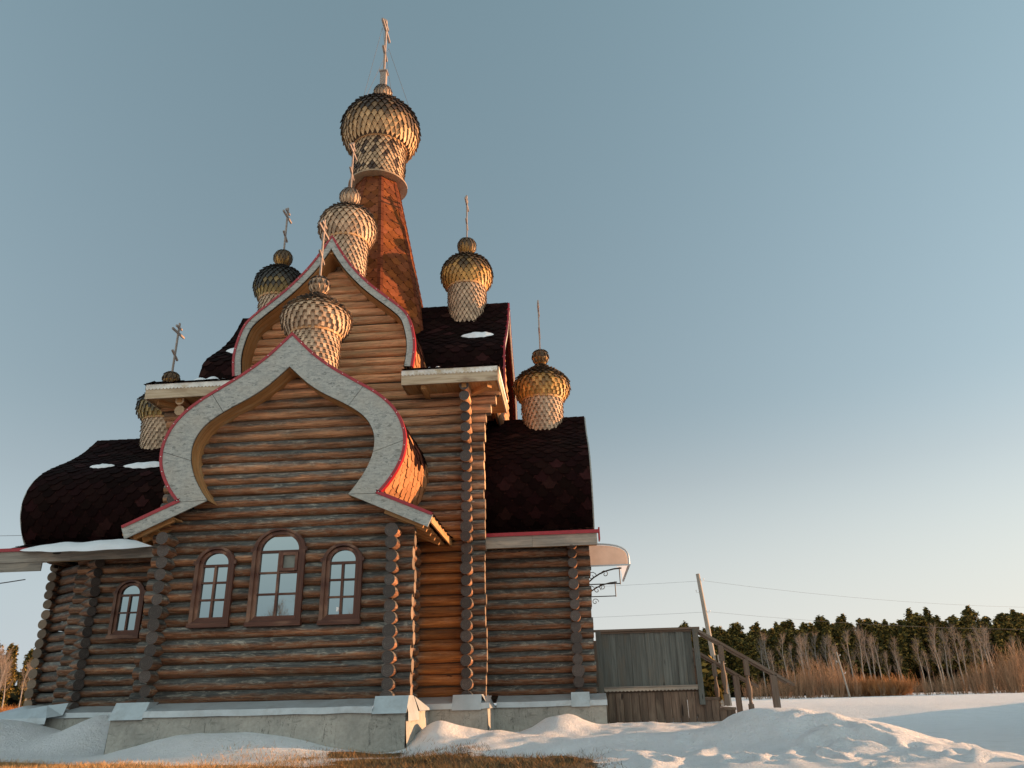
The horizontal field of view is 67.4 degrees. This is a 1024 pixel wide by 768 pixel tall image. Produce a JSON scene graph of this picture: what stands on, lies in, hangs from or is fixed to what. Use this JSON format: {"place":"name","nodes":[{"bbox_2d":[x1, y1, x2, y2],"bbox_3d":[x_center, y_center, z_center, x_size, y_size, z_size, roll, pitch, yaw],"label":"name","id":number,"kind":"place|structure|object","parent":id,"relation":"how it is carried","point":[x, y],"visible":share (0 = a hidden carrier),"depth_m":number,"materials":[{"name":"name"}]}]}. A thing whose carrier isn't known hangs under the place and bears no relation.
{"place":"outdoors","nodes":[
{"label":"outdoors","id":0,"kind":"place"},
{"bbox_2d":[124,461,158,467],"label":"roof snow","id":1,"kind":"structure","parent":0,"point":[145,464],"depth_m":18.86,"materials":[{"name":"snow"}]},
{"bbox_2d":[0,737,625,767],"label":"dead grass","id":2,"kind":"structure","parent":0,"point":[279,765],"depth_m":10.52,"materials":[{"name":"plant"}]},
{"bbox_2d":[461,332,493,337],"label":"roof snow","id":3,"kind":"structure","parent":0,"point":[476,334],"depth_m":20.02,"materials":[{"name":"snow"}]},
{"bbox_2d":[0,690,1023,767],"bbox_3d":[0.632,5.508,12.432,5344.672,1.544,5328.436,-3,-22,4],"label":"snowy ground","id":4,"kind":"structure","parent":0,"point":[958,730],"depth_m":11.88,"materials":[{"name":"snow"}]},
{"bbox_2d":[0,647,12,686],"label":"birch tree","id":5,"kind":"object","parent":4,"relation":"on","point":[5,658],"visible":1,"depth_m":95.74,"materials":[{"name":"beige plant"}]},
{"bbox_2d":[0,659,16,708],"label":"birch tree","id":6,"kind":"object","parent":4,"relation":"on","point":[6,681],"visible":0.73,"depth_m":101.02,"materials":[{"name":"beige plant"}]},
{"bbox_2d":[0,655,17,707],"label":"pine tree","id":7,"kind":"object","parent":4,"relation":"on","point":[8,689],"visible":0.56,"depth_m":114.56,"materials":[{"name":"green plant"}]},
{"bbox_2d":[0,645,18,695],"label":"pine tree","id":8,"kind":"object","parent":4,"relation":"on","point":[14,651],"visible":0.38,"depth_m":117.31,"materials":[{"name":"green plant"}]},
{"bbox_2d":[13,648,33,706],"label":"pine tree","id":9,"kind":"object","parent":4,"relation":"on","point":[17,690],"visible":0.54,"depth_m":111.49,"materials":[{"name":"green plant"}]},
{"bbox_2d":[18,658,31,707],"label":"birch tree","id":10,"kind":"object","parent":4,"relation":"on","point":[25,680],"visible":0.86,"depth_m":96.54,"materials":[{"name":"beige plant"}]},
{"bbox_2d":[16,650,37,701],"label":"pine tree","id":11,"kind":"object","parent":4,"relation":"on","point":[29,661],"visible":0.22,"depth_m":112.07,"materials":[{"name":"green plant"}]},
{"bbox_2d":[0,18,630,753],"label":"log church","id":12,"kind":"structure","parent":4,"relation":"on","point":[346,506],"depth_m":15.94,"materials":[{"name":"brown wood"}]},
{"bbox_2d":[20,539,149,551],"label":"roof snow","id":13,"kind":"structure","parent":12,"relation":"on","point":[96,545],"depth_m":16.87,"materials":[{"name":"snow"}]},
{"bbox_2d":[105,580,146,638],"bbox_3d":[-8.559,5.033,17.157,0.769,1.257,0.235,-3,-22,4],"label":"window","id":14,"kind":"structure","parent":12,"relation":"in","point":[125,622],"depth_m":17.11,"materials":[{"name":"brown wood"}]},
{"bbox_2d":[186,547,237,628],"bbox_3d":[-5.452,3.715,14.062,0.809,1.438,0.235,-3,-22,4],"label":"window","id":15,"kind":"structure","parent":12,"relation":"in","point":[214,573],"depth_m":14.02,"materials":[{"name":"brown wood"}]},
{"bbox_2d":[243,528,307,626],"bbox_3d":[-4.270,3.518,14.039,1.059,1.747,0.235,-3,-22,4],"label":"window","id":16,"kind":"structure","parent":12,"relation":"in","point":[276,585],"depth_m":13.99,"materials":[{"name":"brown wood"}]},
{"bbox_2d":[317,543,364,624],"bbox_3d":[-3.070,3.611,13.895,0.809,1.428,0.235,-3,-22,4],"label":"window","id":17,"kind":"structure","parent":12,"relation":"in","point":[342,567],"depth_m":13.85,"materials":[{"name":"brown wood"}]},
{"bbox_2d":[5,645,1022,709],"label":"bushes","id":18,"kind":"object","parent":4,"relation":"on","point":[12,701],"visible":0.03,"depth_m":127.81,"materials":[{"name":"brown plant"}]},
{"bbox_2d":[593,627,794,723],"bbox_3d":[3.874,6.929,17.613,4.214,2.302,3.615,-3,-22,4],"label":"porch","id":19,"kind":"object","parent":4,"relation":"on","point":[648,675],"visible":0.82,"depth_m":16.13,"materials":[{"name":"grey wood"}]},
{"bbox_2d":[699,637,716,661],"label":"pine tree","id":20,"kind":"object","parent":4,"relation":"on","point":[704,646],"visible":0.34,"depth_m":118.91,"materials":[{"name":"green plant"}]},
{"bbox_2d":[694,656,727,703],"bbox_3d":[7.994,12.206,31.109,1.605,2.326,1.670,-3,-22,4],"label":"young pine","id":21,"kind":"object","parent":4,"relation":"on","point":[708,680],"visible":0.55,"depth_m":30.80,"materials":[{"name":"green plant"}]},
{"bbox_2d":[695,574,731,705],"bbox_3d":[9.743,12.358,37.390,1.082,6.166,0.502,-3,-22,4],"label":"utility pole","id":22,"kind":"object","parent":4,"relation":"on","point":[707,626],"visible":0.55,"depth_m":37.64,"materials":[{"name":"grey wood"}]},
{"bbox_2d":[715,636,733,693],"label":"pine tree","id":23,"kind":"object","parent":4,"relation":"on","point":[731,687],"visible":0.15,"depth_m":117.17,"materials":[{"name":"green plant"}]},
{"bbox_2d":[725,633,736,696],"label":"pine tree","id":24,"kind":"object","parent":4,"relation":"on","point":[731,662],"visible":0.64,"depth_m":125.99,"materials":[{"name":"green plant"}]},
{"bbox_2d":[727,622,747,689],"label":"pine tree","id":25,"kind":"object","parent":4,"relation":"on","point":[735,628],"visible":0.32,"depth_m":130.06,"materials":[{"name":"green plant"}]},
{"bbox_2d":[731,637,745,696],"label":"pine tree","id":26,"kind":"object","parent":4,"relation":"on","point":[739,669],"visible":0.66,"depth_m":118.82,"materials":[{"name":"green plant"}]},
{"bbox_2d":[741,635,760,682],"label":"pine tree","id":27,"kind":"object","parent":4,"relation":"on","point":[751,648],"visible":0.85,"depth_m":118.00,"materials":[{"name":"green plant"}]},
{"bbox_2d":[743,630,763,687],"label":"pine tree","id":28,"kind":"object","parent":4,"relation":"on","point":[752,633],"visible":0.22,"depth_m":126.05,"materials":[{"name":"green plant"}]},
{"bbox_2d":[752,621,764,692],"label":"pine tree","id":29,"kind":"object","parent":4,"relation":"on","point":[757,628],"visible":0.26,"depth_m":130.14,"materials":[{"name":"green plant"}]},
{"bbox_2d":[756,638,766,692],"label":"birch tree","id":30,"kind":"object","parent":4,"relation":"on","point":[761,654],"visible":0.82,"depth_m":114.51,"materials":[{"name":"grey plant"}]},
{"bbox_2d":[760,632,769,668],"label":"birch tree","id":31,"kind":"object","parent":4,"relation":"on","point":[765,640],"visible":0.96,"depth_m":113.08,"materials":[{"name":"grey plant"}]},
{"bbox_2d":[761,629,779,695],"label":"tree","id":32,"kind":"object","parent":4,"relation":"on","point":[767,646],"visible":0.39,"depth_m":118.84,"materials":[{"name":"green plant"}]},
{"bbox_2d":[768,628,785,695],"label":"pine tree","id":33,"kind":"object","parent":4,"relation":"on","point":[771,632],"visible":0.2,"depth_m":127.09,"materials":[{"name":"green plant"}]},
{"bbox_2d":[772,624,791,688],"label":"pine tree","id":34,"kind":"object","parent":4,"relation":"on","point":[776,637],"visible":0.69,"depth_m":117.63,"materials":[{"name":"green plant"}]},
{"bbox_2d":[775,667,790,698],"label":"willow shrub","id":35,"kind":"object","parent":4,"relation":"on","point":[787,692],"visible":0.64,"depth_m":74.11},
{"bbox_2d":[776,633,790,695],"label":"birch tree","id":36,"kind":"object","parent":4,"relation":"on","point":[777,648],"visible":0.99,"depth_m":109.91,"materials":[{"name":"grey plant"}]},
{"bbox_2d":[782,629,800,680],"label":"pine tree","id":37,"kind":"object","parent":4,"relation":"on","point":[788,635],"visible":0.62,"depth_m":119.13,"materials":[{"name":"green plant"}]},
{"bbox_2d":[784,669,798,698],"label":"willow shrub","id":38,"kind":"object","parent":4,"relation":"on","point":[796,694],"visible":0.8,"depth_m":73.93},
{"bbox_2d":[787,665,804,698],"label":"willow shrub","id":39,"kind":"object","parent":4,"relation":"on","point":[799,688],"visible":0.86,"depth_m":74.05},
{"bbox_2d":[794,635,806,681],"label":"birch tree","id":40,"kind":"object","parent":4,"relation":"on","point":[801,651],"visible":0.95,"depth_m":105.71,"materials":[{"name":"grey plant"}]},
{"bbox_2d":[793,628,815,678],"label":"pine tree","id":41,"kind":"object","parent":4,"relation":"on","point":[799,631],"visible":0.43,"depth_m":118.68,"materials":[{"name":"green plant"}]},
{"bbox_2d":[800,667,815,697],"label":"willow shrub","id":42,"kind":"object","parent":4,"relation":"on","point":[807,686],"visible":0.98,"depth_m":74.39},
{"bbox_2d":[800,622,822,693],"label":"pine tree","id":43,"kind":"object","parent":4,"relation":"on","point":[809,628],"visible":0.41,"depth_m":121.20,"materials":[{"name":"green plant"}]},
{"bbox_2d":[798,654,827,697],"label":"willow shrub","id":44,"kind":"object","parent":4,"relation":"on","point":[819,683],"visible":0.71,"depth_m":77.79,"materials":[{"name":"plant"}]},
{"bbox_2d":[814,614,828,675],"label":"pine tree","id":45,"kind":"object","parent":4,"relation":"on","point":[818,624],"visible":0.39,"depth_m":127.06,"materials":[{"name":"green plant"}]},
{"bbox_2d":[810,653,838,697],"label":"willow shrub","id":46,"kind":"object","parent":4,"relation":"on","point":[824,686],"visible":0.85,"depth_m":74.88,"materials":[{"name":"plant"}]},
{"bbox_2d":[816,651,847,697],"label":"willow shrub","id":47,"kind":"object","parent":4,"relation":"on","point":[837,686],"visible":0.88,"depth_m":73.91,"materials":[{"name":"plant"}]},
{"bbox_2d":[822,660,841,696],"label":"willow shrub","id":48,"kind":"object","parent":4,"relation":"on","point":[824,666],"visible":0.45,"depth_m":76.14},
{"bbox_2d":[821,619,843,678],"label":"pine tree","id":49,"kind":"object","parent":4,"relation":"on","point":[827,629],"visible":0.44,"depth_m":119.07,"materials":[{"name":"green plant"}]},
{"bbox_2d":[830,623,850,678],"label":"pine tree","id":50,"kind":"object","parent":4,"relation":"on","point":[835,634],"visible":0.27,"depth_m":123.30,"materials":[{"name":"green plant"}]},
{"bbox_2d":[832,658,850,696],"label":"willow shrub","id":51,"kind":"object","parent":4,"relation":"on","point":[846,692],"visible":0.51,"depth_m":75.76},
{"bbox_2d":[821,675,871,696],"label":"shrub","id":52,"kind":"object","parent":4,"relation":"on","point":[851,692],"visible":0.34,"depth_m":76.66,"materials":[{"name":"plant"}]},
{"bbox_2d":[836,616,858,677],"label":"pine tree","id":53,"kind":"object","parent":4,"relation":"on","point":[841,630],"visible":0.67,"depth_m":118.62,"materials":[{"name":"green plant"}]},
{"bbox_2d":[840,631,856,675],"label":"birch tree","id":54,"kind":"object","parent":4,"relation":"on","point":[845,649],"visible":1,"depth_m":99.67,"materials":[{"name":"grey plant"}]},
{"bbox_2d":[841,661,858,696],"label":"willow shrub","id":55,"kind":"object","parent":4,"relation":"on","point":[853,674],"visible":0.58,"depth_m":76.34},
{"bbox_2d":[848,674,861,696],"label":"willow shrub","id":56,"kind":"object","parent":4,"relation":"on","point":[858,690],"visible":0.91,"depth_m":73.53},
{"bbox_2d":[847,622,866,680],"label":"pine tree","id":57,"kind":"object","parent":4,"relation":"on","point":[851,633],"visible":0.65,"depth_m":120.99,"materials":[{"name":"green plant"}]},
{"bbox_2d":[852,625,866,679],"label":"birch tree","id":58,"kind":"object","parent":4,"relation":"on","point":[857,632],"visible":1,"depth_m":101.13,"materials":[{"name":"grey plant"}]},
{"bbox_2d":[855,629,871,678],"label":"birch tree","id":59,"kind":"object","parent":4,"relation":"on","point":[862,632],"visible":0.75,"depth_m":109.22,"materials":[{"name":"grey plant"}]},
{"bbox_2d":[845,675,886,696],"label":"shrub","id":60,"kind":"object","parent":4,"relation":"on","point":[870,694],"visible":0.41,"depth_m":76.50,"materials":[{"name":"plant"}]},
{"bbox_2d":[855,618,877,678],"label":"pine tree","id":61,"kind":"object","parent":4,"relation":"on","point":[862,624],"visible":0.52,"depth_m":126.28,"materials":[{"name":"green plant"}]},
{"bbox_2d":[864,634,876,679],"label":"birch tree","id":62,"kind":"object","parent":4,"relation":"on","point":[870,643],"visible":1,"depth_m":98.85,"materials":[{"name":"grey plant"}]},
{"bbox_2d":[870,637,882,679],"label":"birch tree","id":63,"kind":"object","parent":4,"relation":"on","point":[876,653],"visible":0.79,"depth_m":108.28,"materials":[{"name":"grey plant"}]},
{"bbox_2d":[868,623,891,677],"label":"pine tree","id":64,"kind":"object","parent":4,"relation":"on","point":[878,633],"visible":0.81,"depth_m":119.06,"materials":[{"name":"green plant"}]},
{"bbox_2d":[862,676,901,695],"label":"shrub","id":65,"kind":"object","parent":4,"relation":"on","point":[880,687],"visible":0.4,"depth_m":76.38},
{"bbox_2d":[859,669,917,695],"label":"shrub","id":66,"kind":"object","parent":4,"relation":"on","point":[898,686],"visible":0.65,"depth_m":76.17,"materials":[{"name":"plant"}]},
{"bbox_2d":[881,619,896,677],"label":"pine tree","id":67,"kind":"object","parent":4,"relation":"on","point":[886,626],"visible":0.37,"depth_m":124.50,"materials":[{"name":"green plant"}]},
{"bbox_2d":[872,677,918,695],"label":"shrub","id":68,"kind":"object","parent":4,"relation":"on","point":[911,690],"visible":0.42,"depth_m":76.27,"materials":[{"name":"plant"}]},
{"bbox_2d":[884,623,909,681],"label":"pine tree","id":69,"kind":"object","parent":4,"relation":"on","point":[897,635],"visible":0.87,"depth_m":117.86,"materials":[{"name":"green plant"}]},
{"bbox_2d":[890,638,903,681],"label":"birch tree","id":70,"kind":"object","parent":4,"relation":"on","point":[895,654],"visible":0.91,"depth_m":108.80,"materials":[{"name":"grey plant"}]},
{"bbox_2d":[900,630,914,692],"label":"pine tree","id":71,"kind":"object","parent":4,"relation":"on","point":[910,667],"visible":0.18,"depth_m":121.19,"materials":[{"name":"green plant"}]},
{"bbox_2d":[904,607,927,687],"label":"pine tree","id":72,"kind":"object","parent":4,"relation":"on","point":[911,630],"visible":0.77,"depth_m":118.39,"materials":[{"name":"green plant"}]},
{"bbox_2d":[910,637,925,683],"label":"birch tree","id":73,"kind":"object","parent":4,"relation":"on","point":[916,651],"visible":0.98,"depth_m":105.33,"materials":[{"name":"grey plant"}]},
{"bbox_2d":[912,616,937,691],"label":"pine tree","id":74,"kind":"object","parent":4,"relation":"on","point":[922,627],"visible":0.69,"depth_m":119.20,"materials":[{"name":"green plant"}]},
{"bbox_2d":[922,607,932,627],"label":"pine tree","id":75,"kind":"object","parent":4,"relation":"on","point":[927,614],"visible":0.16,"depth_m":135.57,"materials":[{"name":"green plant"}]},
{"bbox_2d":[923,664,942,687],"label":"pine tree","id":76,"kind":"object","parent":4,"relation":"on","point":[936,674],"visible":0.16,"depth_m":125.85,"materials":[{"name":"green plant"}]},
{"bbox_2d":[925,623,947,692],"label":"birch tree","id":77,"kind":"object","parent":4,"relation":"on","point":[933,630],"visible":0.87,"depth_m":108.24,"materials":[{"name":"grey plant"}]},
{"bbox_2d":[929,638,943,690],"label":"birch tree","id":78,"kind":"object","parent":4,"relation":"on","point":[934,646],"visible":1,"depth_m":101.38,"materials":[{"name":"grey plant"}]},
{"bbox_2d":[930,616,955,684],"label":"pine tree","id":79,"kind":"object","parent":4,"relation":"on","point":[937,637],"visible":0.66,"depth_m":117.28,"materials":[{"name":"green plant"}]},
{"bbox_2d":[937,629,953,690],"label":"birch tree","id":80,"kind":"object","parent":4,"relation":"on","point":[941,634],"visible":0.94,"depth_m":110.66,"materials":[{"name":"grey plant"}]},
{"bbox_2d":[942,672,956,694],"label":"willow shrub","id":81,"kind":"object","parent":4,"relation":"on","point":[954,691],"visible":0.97,"depth_m":73.46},
{"bbox_2d":[941,621,958,690],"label":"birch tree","id":82,"kind":"object","parent":4,"relation":"on","point":[944,627],"visible":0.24,"depth_m":122.77,"materials":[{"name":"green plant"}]},
{"bbox_2d":[946,624,964,687],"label":"birch tree","id":83,"kind":"object","parent":4,"relation":"on","point":[955,649],"visible":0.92,"depth_m":111.86,"materials":[{"name":"grey plant"}]},
{"bbox_2d":[944,616,971,691],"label":"pine tree","id":84,"kind":"object","parent":4,"relation":"on","point":[953,621],"visible":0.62,"depth_m":117.37,"materials":[{"name":"green plant"}]},
{"bbox_2d":[953,669,968,693],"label":"willow shrub","id":85,"kind":"object","parent":4,"relation":"on","point":[966,690],"visible":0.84,"depth_m":75.51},
{"bbox_2d":[954,632,971,691],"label":"birch tree","id":86,"kind":"object","parent":4,"relation":"on","point":[962,643],"visible":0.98,"depth_m":109.49,"materials":[{"name":"grey plant"}]},
{"bbox_2d":[958,615,983,685],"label":"pine tree","id":87,"kind":"object","parent":4,"relation":"on","point":[966,622],"visible":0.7,"depth_m":117.41,"materials":[{"name":"green plant"}]},
{"bbox_2d":[966,673,978,693],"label":"willow shrub","id":88,"kind":"object","parent":4,"relation":"on","point":[973,688],"visible":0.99,"depth_m":73.73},
{"bbox_2d":[966,634,980,685],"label":"birch tree","id":89,"kind":"object","parent":4,"relation":"on","point":[967,636],"visible":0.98,"depth_m":109.20,"materials":[{"name":"grey plant"}]},
{"bbox_2d":[962,605,986,688],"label":"pine tree","id":90,"kind":"object","parent":4,"relation":"on","point":[968,610],"visible":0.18,"depth_m":121.68,"materials":[{"name":"green plant"}]},
{"bbox_2d":[960,609,991,652],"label":"pine tree","id":91,"kind":"object","parent":4,"relation":"on","point":[976,618],"visible":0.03,"depth_m":129.90,"materials":[{"name":"green plant"}]},
{"bbox_2d":[971,626,985,667],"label":"birch tree","id":92,"kind":"object","parent":4,"relation":"on","point":[982,658],"visible":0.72,"depth_m":111.87,"materials":[{"name":"grey plant"}]},
{"bbox_2d":[971,662,987,693],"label":"willow shrub","id":93,"kind":"object","parent":4,"relation":"on","point":[983,681],"visible":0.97,"depth_m":73.37,"materials":[{"name":"plant"}]},
{"bbox_2d":[971,658,993,692],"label":"willow shrub","id":94,"kind":"object","parent":4,"relation":"on","point":[985,676],"visible":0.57,"depth_m":77.13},
{"bbox_2d":[975,628,994,684],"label":"birch tree","id":95,"kind":"object","parent":4,"relation":"on","point":[984,645],"visible":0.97,"depth_m":97.24,"materials":[{"name":"grey plant"}]},
{"bbox_2d":[975,658,997,692],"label":"willow shrub","id":96,"kind":"object","parent":4,"relation":"on","point":[994,688],"visible":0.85,"depth_m":75.82,"materials":[{"name":"plant"}]},
{"bbox_2d":[977,624,997,687],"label":"birch tree","id":97,"kind":"object","parent":4,"relation":"on","point":[987,642],"visible":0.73,"depth_m":106.84,"materials":[{"name":"grey plant"}]},
{"bbox_2d":[986,624,1001,678],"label":"pine tree","id":98,"kind":"object","parent":4,"relation":"on","point":[992,637],"visible":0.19,"depth_m":129.61,"materials":[{"name":"green plant"}]},
{"bbox_2d":[987,660,1006,692],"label":"willow shrub","id":99,"kind":"object","parent":4,"relation":"on","point":[1001,686],"visible":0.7,"depth_m":76.63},
{"bbox_2d":[992,621,1013,688],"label":"pine tree","id":100,"kind":"object","parent":4,"relation":"on","point":[999,638],"visible":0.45,"depth_m":116.98,"materials":[{"name":"green plant"}]},
{"bbox_2d":[992,656,1013,692],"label":"willow shrub","id":101,"kind":"object","parent":4,"relation":"on","point":[1003,676],"visible":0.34,"depth_m":77.11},
{"bbox_2d":[989,612,1019,673],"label":"pine tree","id":102,"kind":"object","parent":4,"relation":"on","point":[1008,627],"visible":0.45,"depth_m":119.05,"materials":[{"name":"green plant"}]},
{"bbox_2d":[989,648,1023,692],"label":"willow shrub","id":103,"kind":"object","parent":4,"relation":"on","point":[1011,673],"visible":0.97,"depth_m":73.00,"materials":[{"name":"plant"}]},
{"bbox_2d":[993,645,1023,692],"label":"willow shrub","id":104,"kind":"object","parent":4,"relation":"on","point":[1000,655],"visible":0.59,"depth_m":75.42,"materials":[{"name":"plant"}]},
{"bbox_2d":[1004,633,1023,686],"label":"willow shrub","id":105,"kind":"object","parent":4,"relation":"on","point":[1017,665],"visible":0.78,"depth_m":74.29,"materials":[{"name":"plant"}]},
{"bbox_2d":[1009,609,1023,660],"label":"pine tree","id":106,"kind":"object","parent":4,"relation":"on","point":[1019,632],"visible":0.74,"depth_m":120.13,"materials":[{"name":"green plant"}]},
{"bbox_2d":[0,0,1023,685],"label":"sky","id":107,"kind":"structure","parent":0,"point":[771,252],"materials":[{"name":"blue"}]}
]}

